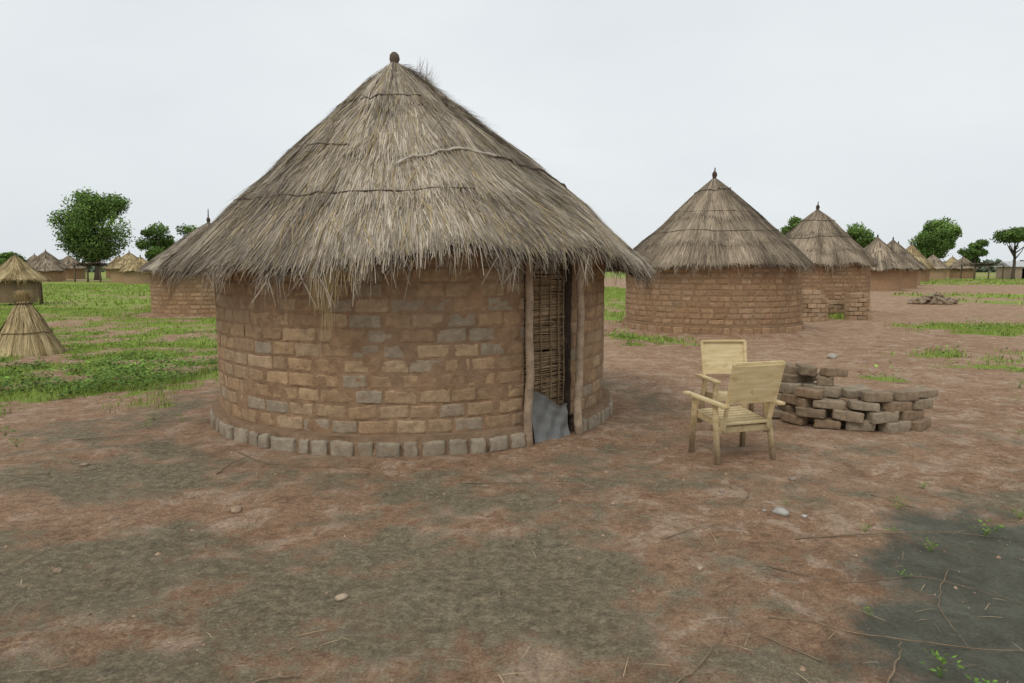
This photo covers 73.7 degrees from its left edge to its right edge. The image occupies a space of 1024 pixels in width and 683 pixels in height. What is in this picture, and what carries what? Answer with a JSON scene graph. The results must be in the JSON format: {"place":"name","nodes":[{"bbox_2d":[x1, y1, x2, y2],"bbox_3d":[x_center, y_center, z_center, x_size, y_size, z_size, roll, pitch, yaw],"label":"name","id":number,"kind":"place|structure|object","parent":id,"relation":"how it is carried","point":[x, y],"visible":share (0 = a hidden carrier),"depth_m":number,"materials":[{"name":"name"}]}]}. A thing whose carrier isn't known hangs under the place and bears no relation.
{"place":"outdoors","nodes":[
{"label":"outdoors","id":0,"kind":"place"},
{"bbox_2d":[0,271,1023,682],"bbox_3d":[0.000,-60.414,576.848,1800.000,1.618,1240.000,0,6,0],"label":"ground","id":1,"kind":"structure","parent":0,"point":[430,571],"depth_m":4.22,"materials":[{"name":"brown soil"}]},
{"bbox_2d":[0,425,15,435],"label":"weed","id":2,"kind":"object","parent":1,"relation":"on","point":[5,432],"visible":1,"depth_m":6.76,"materials":[{"name":"green plant"}]},
{"bbox_2d":[0,251,25,264],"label":"tree","id":3,"kind":"object","parent":1,"relation":"on","point":[5,256],"visible":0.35,"depth_m":103.32,"materials":[{"name":"green plant"}]},
{"bbox_2d":[0,255,52,304],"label":"granary","id":4,"kind":"structure","parent":1,"relation":"on","point":[17,273],"depth_m":30.33,"materials":[{"name":"plant"}]},
{"bbox_2d":[25,253,36,263],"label":"mud brick hut","id":5,"kind":"object","parent":1,"relation":"on","point":[31,258],"visible":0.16,"depth_m":106.44,"materials":[{"name":"plant"}]},
{"bbox_2d":[0,290,65,357],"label":"straw bundle","id":6,"kind":"object","parent":1,"relation":"on","point":[25,330],"visible":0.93,"depth_m":12.98,"materials":[{"name":"beige plant"}]},
{"bbox_2d":[32,256,65,281],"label":"mud brick hut","id":7,"kind":"object","parent":1,"relation":"on","point":[45,266],"visible":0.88,"depth_m":82.73,"materials":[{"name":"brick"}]},
{"bbox_2d":[28,250,70,280],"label":"mud brick hut","id":8,"kind":"object","parent":1,"relation":"on","point":[50,257],"visible":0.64,"depth_m":88.84,"materials":[{"name":"plant"}]},
{"bbox_2d":[53,567,62,572],"bbox_3d":[-2.499,1.260,3.755,0.051,0.027,0.039,1,6,5],"label":"stone","id":9,"kind":"object","parent":1,"relation":"on","point":[58,570],"visible":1,"depth_m":3.75,"materials":[{"name":"beige stone"}]},
{"bbox_2d":[60,255,88,278],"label":"mud brick hut","id":10,"kind":"object","parent":1,"relation":"on","point":[79,270],"visible":0.55,"depth_m":102.41,"materials":[{"name":"brick"}]},
{"bbox_2d":[68,262,112,281],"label":"open shelter","id":11,"kind":"object","parent":1,"relation":"on","point":[99,264],"visible":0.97,"depth_m":80.36,"materials":[{"name":"brown wood"}]},
{"bbox_2d":[47,186,137,279],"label":"tree","id":12,"kind":"object","parent":1,"relation":"on","point":[85,236],"visible":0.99,"depth_m":92.38,"materials":[{"name":"green plant"}]},
{"bbox_2d":[103,256,120,277],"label":"mud brick hut","id":13,"kind":"object","parent":1,"relation":"on","point":[108,274],"visible":0.2,"depth_m":109.85,"materials":[{"name":"plant"}]},
{"bbox_2d":[105,251,137,282],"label":"mud brick hut","id":14,"kind":"object","parent":1,"relation":"on","point":[119,264],"visible":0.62,"depth_m":77.84,"materials":[{"name":"plant"}]},
{"bbox_2d":[118,255,149,283],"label":"mud brick hut","id":15,"kind":"object","parent":1,"relation":"on","point":[131,274],"visible":0.66,"depth_m":72.19,"materials":[{"name":"brick"}]},
{"bbox_2d":[134,221,175,260],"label":"tree","id":16,"kind":"object","parent":1,"relation":"on","point":[155,244],"visible":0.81,"depth_m":107.61,"materials":[{"name":"green plant"}]},
{"bbox_2d":[138,209,215,315],"bbox_3d":[-10.804,-2.848,24.436,4.715,3.744,4.744,0,6,0],"label":"mud brick hut","id":17,"kind":"object","parent":1,"relation":"on","point":[183,302],"visible":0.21,"depth_m":22.74,"materials":[{"name":"brick"}]},
{"bbox_2d":[175,223,196,236],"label":"tree","id":18,"kind":"object","parent":1,"relation":"on","point":[186,229],"visible":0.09,"depth_m":103.88,"materials":[{"name":"green plant"}]},
{"bbox_2d":[216,455,250,473],"bbox_3d":[-2.315,1.020,5.665,0.038,0.038,0.454,1,6,13],"label":"twig","id":19,"kind":"object","parent":1,"relation":"on","point":[230,464],"visible":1,"depth_m":5.62,"materials":[{"name":"brown wood"}]},
{"bbox_2d":[231,505,240,512],"bbox_3d":[-1.899,1.157,4.701,0.068,0.044,0.112,-3,7,-22],"label":"stone","id":20,"kind":"object","parent":1,"relation":"on","point":[236,509],"visible":1,"depth_m":4.67,"materials":[{"name":"beige stone"}]},
{"bbox_2d":[227,445,303,465],"bbox_3d":[-2.188,0.995,5.880,1.085,0.019,0.144,4,7,33],"label":"twig","id":21,"kind":"object","parent":1,"relation":"on","point":[259,460],"visible":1,"depth_m":5.79,"materials":[{"name":"brown wood"}]},
{"bbox_2d":[249,674,301,682],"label":"twig","id":22,"kind":"object","parent":1,"relation":"on","point":[264,679],"visible":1,"depth_m":2.73,"materials":[{"name":"brown wood"}]},
{"bbox_2d":[270,466,357,466],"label":"twig","id":23,"kind":"object","parent":1,"relation":"on","point":[310,466],"visible":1,"depth_m":5.61,"materials":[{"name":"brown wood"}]},
{"bbox_2d":[335,593,347,600],"bbox_3d":[-0.859,1.293,3.455,0.069,0.031,0.047,-5,8,-37],"label":"stone","id":24,"kind":"object","parent":1,"relation":"on","point":[342,596],"visible":1,"depth_m":3.44,"materials":[{"name":"beige stone"}]},
{"bbox_2d":[149,52,657,457],"bbox_3d":[-1.113,-1.231,7.955,5.610,4.094,5.498,0,6,0],"label":"mud brick hut","id":25,"kind":"object","parent":1,"relation":"on","point":[394,258],"visible":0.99,"depth_m":6.06,"materials":[{"name":"brick"}]},
{"bbox_2d":[522,254,565,435],"bbox_3d":[0.311,-0.020,6.449,0.560,1.840,0.053,-6,8,-43],"label":"door","id":26,"kind":"structure","parent":25,"relation":"in","point":[553,310],"depth_m":6.46,"materials":[{"name":"brown wood"}]},
{"bbox_2d":[1,381,1021,682],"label":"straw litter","id":27,"kind":"object","parent":1,"relation":"on","point":[495,557],"visible":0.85,"depth_m":4.08,"materials":[{"name":"beige plant"}]},
{"bbox_2d":[466,480,576,483],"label":"twig","id":28,"kind":"object","parent":1,"relation":"on","point":[511,482],"visible":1,"depth_m":5.21,"materials":[{"name":"brown wood"}]},
{"bbox_2d":[25,258,1023,271],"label":"distant treeline","id":29,"kind":"object","parent":1,"relation":"on","point":[982,268],"visible":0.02,"depth_m":247.58,"materials":[{"name":"green plant"}]},
{"bbox_2d":[532,391,570,443],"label":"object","id":30,"kind":"object","parent":1,"relation":"on","point":[549,419],"visible":0.99,"depth_m":6.47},
{"bbox_2d":[675,597,737,682],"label":"twig","id":31,"kind":"object","parent":1,"relation":"on","point":[696,667],"visible":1,"depth_m":2.85,"materials":[{"name":"brown wood"}]},
{"bbox_2d":[612,168,816,333],"bbox_3d":[5.378,-2.477,18.346,5.326,4.301,5.240,0,6,0],"label":"mud brick hut","id":32,"kind":"object","parent":1,"relation":"on","point":[721,257],"visible":0.9,"depth_m":16.58,"materials":[{"name":"brick"}]},
{"bbox_2d":[661,525,768,539],"bbox_3d":[1.244,1.181,4.239,0.691,0.033,0.129,0,6,-4],"label":"twig","id":33,"kind":"object","parent":1,"relation":"on","point":[704,526],"visible":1,"depth_m":4.25,"materials":[{"name":"brown wood"}]},
{"bbox_2d":[695,340,766,431],"bbox_3d":[2.309,0.461,7.144,0.638,0.897,0.688,0,6,-3],"label":"wooden armchair","id":34,"kind":"object","parent":1,"relation":"on","point":[720,356],"visible":0.54,"depth_m":7.38,"materials":[{"name":"beige wood"}]},
{"bbox_2d":[683,360,785,464],"bbox_3d":[1.959,0.581,6.014,0.638,0.897,0.688,-2,6,-17],"label":"wooden armchair","id":35,"kind":"object","parent":1,"relation":"on","point":[754,382],"visible":1,"depth_m":5.80,"materials":[{"name":"beige wood"}]},
{"bbox_2d":[716,602,822,661],"bbox_3d":[1.121,1.308,3.090,0.075,0.019,0.584,-4,7,-31],"label":"twig","id":36,"kind":"object","parent":1,"relation":"on","point":[775,640],"visible":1,"depth_m":2.98,"materials":[{"name":"brown wood"}]},
{"bbox_2d":[772,406,783,417],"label":"adobe brick","id":37,"kind":"object","parent":1,"relation":"on","point":[777,412],"visible":0.28,"depth_m":7.48,"materials":[{"name":"brown brick"}]},
{"bbox_2d":[772,507,788,515],"bbox_3d":[1.793,1.134,4.546,0.079,0.055,0.110,-4,8,-36],"label":"stone","id":38,"kind":"object","parent":1,"relation":"on","point":[780,511],"visible":1,"depth_m":4.52,"materials":[{"name":"white stone"}]},
{"bbox_2d":[780,215,802,234],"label":"tree","id":39,"kind":"object","parent":1,"relation":"on","point":[794,222],"visible":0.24,"depth_m":98.58,"materials":[{"name":"green plant"}]},
{"bbox_2d":[780,411,808,425],"bbox_3d":[3.031,0.820,7.312,0.150,0.097,0.261,-6,11,-32],"label":"adobe brick","id":40,"kind":"object","parent":1,"relation":"on","point":[792,418],"visible":0.93,"depth_m":7.25,"materials":[{"name":"brown brick"}]},
{"bbox_2d":[777,403,795,412],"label":"adobe brick","id":41,"kind":"object","parent":40,"relation":"on","point":[789,408],"visible":0.46,"depth_m":7.35,"materials":[{"name":"brown brick"}]},
{"bbox_2d":[777,392,781,400],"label":"adobe brick","id":42,"kind":"object","parent":41,"relation":"on","point":[779,396],"visible":0.14,"depth_m":7.46,"materials":[{"name":"brown brick"}]},
{"bbox_2d":[779,382,801,393],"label":"adobe brick","id":43,"kind":"object","parent":42,"relation":"on","point":[788,388],"visible":0.59,"depth_m":7.34,"materials":[{"name":"brown brick"}]},
{"bbox_2d":[781,372,806,382],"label":"adobe brick","id":44,"kind":"object","parent":43,"relation":"on","point":[792,378],"visible":0.74,"depth_m":7.42,"materials":[{"name":"brown brick"}]},
{"bbox_2d":[784,362,797,373],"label":"adobe brick","id":45,"kind":"object","parent":44,"relation":"on","point":[790,368],"visible":0.52,"depth_m":7.47,"materials":[{"name":"brown brick"}]},
{"bbox_2d":[813,417,840,428],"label":"adobe brick","id":46,"kind":"object","parent":1,"relation":"on","point":[829,423],"visible":0.84,"depth_m":7.04,"materials":[{"name":"brown brick"}]},
{"bbox_2d":[795,406,827,418],"bbox_3d":[3.135,0.737,7.151,0.298,0.105,0.171,4,7,35],"label":"adobe brick","id":47,"kind":"object","parent":46,"relation":"on","point":[813,412],"visible":0.93,"depth_m":7.08,"materials":[{"name":"brown brick"}]},
{"bbox_2d":[782,393,812,406],"bbox_3d":[3.047,0.622,7.294,0.136,0.116,0.326,-4,8,-23],"label":"adobe brick","id":48,"kind":"object","parent":47,"relation":"on","point":[792,399],"visible":0.79,"depth_m":7.22,"materials":[{"name":"brown brick"}]},
{"bbox_2d":[827,353,836,358],"bbox_3d":[5.913,0.279,12.610,0.181,0.126,0.257,3,7,28],"label":"stone","id":49,"kind":"object","parent":1,"relation":"on","point":[831,355],"visible":0.91,"depth_m":12.52,"materials":[{"name":"grey stone"}]},
{"bbox_2d":[785,202,879,310],"bbox_3d":[11.265,-3.115,25.306,4.342,4.081,4.352,0,6,0],"label":"mud brick hut","id":50,"kind":"object","parent":1,"relation":"on","point":[841,259],"visible":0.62,"depth_m":23.77,"materials":[{"name":"plant"}]},
{"bbox_2d":[801,290,870,321],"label":"brick wall","id":51,"kind":"structure","parent":1,"relation":"on","point":[815,306],"depth_m":21.87,"materials":[{"name":"brown brick"}]},
{"bbox_2d":[844,418,875,430],"bbox_3d":[3.575,0.852,7.022,0.281,0.125,0.166,3,6,17],"label":"adobe brick","id":52,"kind":"object","parent":1,"relation":"on","point":[866,425],"visible":0.69,"depth_m":6.95,"materials":[{"name":"brown brick"}]},
{"bbox_2d":[831,408,863,423],"bbox_3d":[3.443,0.753,7.009,0.296,0.123,0.175,4,9,18],"label":"adobe brick","id":53,"kind":"object","parent":52,"relation":"on","point":[852,415],"visible":0.92,"depth_m":6.94,"materials":[{"name":"brown brick"}]},
{"bbox_2d":[812,398,845,409],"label":"adobe brick","id":54,"kind":"object","parent":53,"relation":"on","point":[827,403],"visible":0.98,"depth_m":7.00,"materials":[{"name":"brown brick"}]},
{"bbox_2d":[794,387,823,398],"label":"adobe brick","id":55,"kind":"object","parent":54,"relation":"on","point":[808,392],"visible":1,"depth_m":7.09,"materials":[{"name":"brown brick"}]},
{"bbox_2d":[865,410,899,423],"bbox_3d":[3.756,0.761,6.930,0.282,0.125,0.166,-3,4,-3],"label":"adobe brick","id":56,"kind":"object","parent":52,"relation":"on","point":[881,417],"visible":0.88,"depth_m":6.85,"materials":[{"name":"brown brick"}]},
{"bbox_2d":[847,400,879,411],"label":"adobe brick","id":57,"kind":"object","parent":56,"relation":"on","point":[863,405],"visible":0.97,"depth_m":6.91,"materials":[{"name":"brown brick"}]},
{"bbox_2d":[861,391,893,401],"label":"adobe brick","id":58,"kind":"object","parent":57,"relation":"on","point":[876,396],"visible":1,"depth_m":6.88,"materials":[{"name":"brown brick"}]},
{"bbox_2d":[846,221,876,247],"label":"tree","id":59,"kind":"object","parent":1,"relation":"on","point":[855,233],"visible":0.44,"depth_m":97.72,"materials":[{"name":"green plant"}]},
{"bbox_2d":[864,235,912,290],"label":"mud brick hut","id":60,"kind":"object","parent":1,"relation":"on","point":[887,276],"visible":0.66,"depth_m":49.68,"materials":[{"name":"brick"}]},
{"bbox_2d":[795,531,992,539],"bbox_3d":[2.353,1.188,4.207,1.276,0.042,0.069,0,6,-3],"label":"twig","id":61,"kind":"object","parent":1,"relation":"on","point":[877,533],"visible":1,"depth_m":4.17,"materials":[{"name":"brown wood"}]},
{"bbox_2d":[886,641,901,682],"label":"twig","id":62,"kind":"object","parent":1,"relation":"on","point":[893,671],"visible":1,"depth_m":2.81,"materials":[{"name":"brown wood"}]},
{"bbox_2d":[878,419,911,432],"bbox_3d":[3.891,0.861,6.944,0.281,0.125,0.166,-2,6,-13],"label":"adobe brick","id":63,"kind":"object","parent":1,"relation":"on","point":[899,426],"visible":0.81,"depth_m":6.87,"materials":[{"name":"brown brick"}]},
{"bbox_2d":[766,565,1023,603],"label":"twig","id":64,"kind":"object","parent":1,"relation":"on","point":[873,579],"visible":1,"depth_m":3.60,"materials":[{"name":"brown wood"}]},
{"bbox_2d":[768,616,1023,650],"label":"twig","id":65,"kind":"object","parent":1,"relation":"on","point":[886,636],"visible":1,"depth_m":3.06,"materials":[{"name":"brown wood"}]},
{"bbox_2d":[891,495,906,508],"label":"weed","id":66,"kind":"object","parent":1,"relation":"on","point":[898,507],"visible":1,"depth_m":4.71,"materials":[{"name":"green plant"}]},
{"bbox_2d":[887,236,925,288],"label":"mud brick hut","id":67,"kind":"object","parent":1,"relation":"on","point":[909,279],"visible":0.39,"depth_m":55.10,"materials":[{"name":"brick"}]},
{"bbox_2d":[898,241,927,285],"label":"mud brick hut","id":68,"kind":"object","parent":1,"relation":"on","point":[918,278],"visible":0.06,"depth_m":64.25,"materials":[{"name":"plant"}]},
{"bbox_2d":[910,416,930,431],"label":"adobe brick","id":69,"kind":"object","parent":1,"relation":"on","point":[922,424],"visible":0.7,"depth_m":6.95,"materials":[{"name":"brown brick"}]},
{"bbox_2d":[899,410,923,420],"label":"adobe brick","id":70,"kind":"object","parent":69,"relation":"on","point":[911,415],"visible":0.69,"depth_m":6.96,"materials":[{"name":"brown brick"}]},
{"bbox_2d":[881,400,912,412],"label":"adobe brick","id":71,"kind":"object","parent":70,"relation":"on","point":[899,406],"visible":0.89,"depth_m":6.90,"materials":[{"name":"brown brick"}]},
{"bbox_2d":[888,389,919,400],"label":"adobe brick","id":72,"kind":"object","parent":71,"relation":"on","point":[906,395],"visible":0.86,"depth_m":6.94,"materials":[{"name":"brown brick"}]},
{"bbox_2d":[912,398,932,409],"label":"adobe brick","id":73,"kind":"object","parent":70,"relation":"on","point":[923,403],"visible":0.66,"depth_m":7.02,"materials":[{"name":"brown brick"}]},
{"bbox_2d":[904,387,937,397],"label":"adobe brick","id":74,"kind":"object","parent":73,"relation":"on","point":[925,392],"visible":0.63,"depth_m":7.10,"materials":[{"name":"brown brick"}]},
{"bbox_2d":[906,243,935,281],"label":"mud brick hut","id":75,"kind":"object","parent":1,"relation":"on","point":[918,256],"visible":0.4,"depth_m":82.85,"materials":[{"name":"plant"}]},
{"bbox_2d":[919,537,938,550],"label":"weed","id":76,"kind":"object","parent":1,"relation":"on","point":[933,545],"visible":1,"depth_m":4.00,"materials":[{"name":"green plant"}]},
{"bbox_2d":[907,216,962,259],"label":"tree","id":77,"kind":"object","parent":1,"relation":"on","point":[938,237],"visible":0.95,"depth_m":102.18,"materials":[{"name":"green plant"}]},
{"bbox_2d":[927,252,951,279],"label":"mud brick hut","id":78,"kind":"object","parent":1,"relation":"on","point":[940,266],"visible":0.59,"depth_m":95.91,"materials":[{"name":"brick"}]},
{"bbox_2d":[918,646,964,676],"bbox_3d":[1.744,1.318,2.769,0.174,0.104,0.157,-3,7,-24],"label":"weed","id":79,"kind":"object","parent":1,"relation":"on","point":[943,660],"visible":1,"depth_m":2.79,"materials":[{"name":"green plant"}]},
{"bbox_2d":[871,494,1015,521],"bbox_3d":[2.905,1.148,4.642,0.860,0.021,0.162,4,8,36],"label":"twig","id":80,"kind":"object","parent":1,"relation":"on","point":[938,513],"visible":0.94,"depth_m":4.60,"materials":[{"name":"brown wood"}]},
{"bbox_2d":[945,256,956,276],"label":"mud brick hut","id":81,"kind":"object","parent":1,"relation":"on","point":[950,261],"visible":0.3,"depth_m":126.36,"materials":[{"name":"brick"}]},
{"bbox_2d":[938,570,972,651],"bbox_3d":[2.159,1.300,3.380,0.098,0.012,0.901,3,7,26],"label":"twig","id":82,"kind":"object","parent":1,"relation":"on","point":[940,608],"visible":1,"depth_m":3.40,"materials":[{"name":"brown wood"}]},
{"bbox_2d":[949,255,978,277],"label":"mud brick hut","id":83,"kind":"object","parent":1,"relation":"on","point":[967,271],"visible":0.77,"depth_m":110.23,"materials":[{"name":"brick"}]},
{"bbox_2d":[957,239,989,264],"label":"tree","id":84,"kind":"object","parent":1,"relation":"on","point":[972,252],"visible":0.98,"depth_m":128.24,"materials":[{"name":"green plant"}]},
{"bbox_2d":[965,674,997,682],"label":"weed","id":85,"kind":"object","parent":1,"relation":"on","point":[985,681],"visible":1,"depth_m":2.67,"materials":[{"name":"green plant"}]},
{"bbox_2d":[960,263,1006,278],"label":"open shelter","id":86,"kind":"object","parent":1,"relation":"on","point":[981,264],"visible":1,"depth_m":101.20,"materials":[{"name":"brown wood"}]},
{"bbox_2d":[969,519,1004,535],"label":"weed","id":87,"kind":"object","parent":1,"relation":"on","point":[1001,526],"visible":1,"depth_m":4.24,"materials":[{"name":"green plant"}]},
{"bbox_2d":[989,226,1023,278],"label":"tree","id":88,"kind":"object","parent":1,"relation":"on","point":[1014,235],"visible":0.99,"depth_m":98.19,"materials":[{"name":"green plant"}]},
{"bbox_2d":[993,261,1023,278],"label":"mud house","id":89,"kind":"structure","parent":1,"relation":"on","point":[1019,271],"depth_m":106.50,"materials":[{"name":"metal"}]},
{"bbox_2d":[1011,506,1023,518],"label":"weed","id":90,"kind":"object","parent":1,"relation":"on","point":[1022,515],"visible":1,"depth_m":4.50,"materials":[{"name":"green plant"}]},
{"bbox_2d":[0,278,1023,417],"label":"grass","id":91,"kind":"structure","parent":0,"point":[103,346],"depth_m":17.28,"materials":[{"name":"green plant"}]},
{"bbox_2d":[0,0,1023,263],"label":"sky","id":92,"kind":"structure","parent":0,"point":[893,117],"materials":[{"name":"white"}]},
{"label":"adobe brick","id":93,"kind":"object","parent":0,"visible":0},
{"bbox_2d":[832,396,858,406],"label":"adobe brick","id":94,"kind":"object","parent":93,"relation":"on","point":[844,399],"visible":0.27,"depth_m":7.12,"materials":[{"name":"brown brick"}]},
{"bbox_2d":[842,384,871,398],"bbox_3d":[3.619,0.528,7.199,0.277,0.100,0.170,-4,13,-11],"label":"adobe brick","id":95,"kind":"object","parent":94,"relation":"on","point":[853,391],"visible":0.74,"depth_m":7.13,"materials":[{"name":"brown brick"}]},
{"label":"adobe brick","id":96,"kind":"object","parent":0,"visible":0},
{"bbox_2d":[800,382,816,387],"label":"adobe brick","id":97,"kind":"object","parent":96,"relation":"on","point":[808,384],"visible":0.29,"depth_m":7.38,"materials":[{"name":"brown brick"}]},
{"bbox_2d":[807,371,818,381],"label":"adobe brick","id":98,"kind":"object","parent":97,"relation":"on","point":[811,379],"visible":0.29,"depth_m":7.48,"materials":[{"name":"brown brick"}]},
{"bbox_2d":[795,363,817,376],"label":"adobe brick","id":99,"kind":"object","parent":98,"relation":"on","point":[806,370],"visible":0.94,"depth_m":7.30,"materials":[{"name":"brown brick"}]},
{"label":"adobe brick","id":100,"kind":"object","parent":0,"visible":0},
{"bbox_2d":[812,385,842,397],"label":"adobe brick","id":101,"kind":"object","parent":100,"relation":"on","point":[833,391],"visible":0.69,"depth_m":7.15,"materials":[{"name":"brown brick"}]},
{"bbox_2d":[816,374,833,385],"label":"adobe brick","id":102,"kind":"object","parent":101,"relation":"on","point":[824,380],"visible":0.82,"depth_m":7.20,"materials":[{"name":"brown brick"}]},
{"bbox_2d":[819,367,848,376],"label":"adobe brick","id":103,"kind":"object","parent":102,"relation":"on","point":[833,372],"visible":1,"depth_m":7.19,"materials":[{"name":"brown brick"}]}
]}

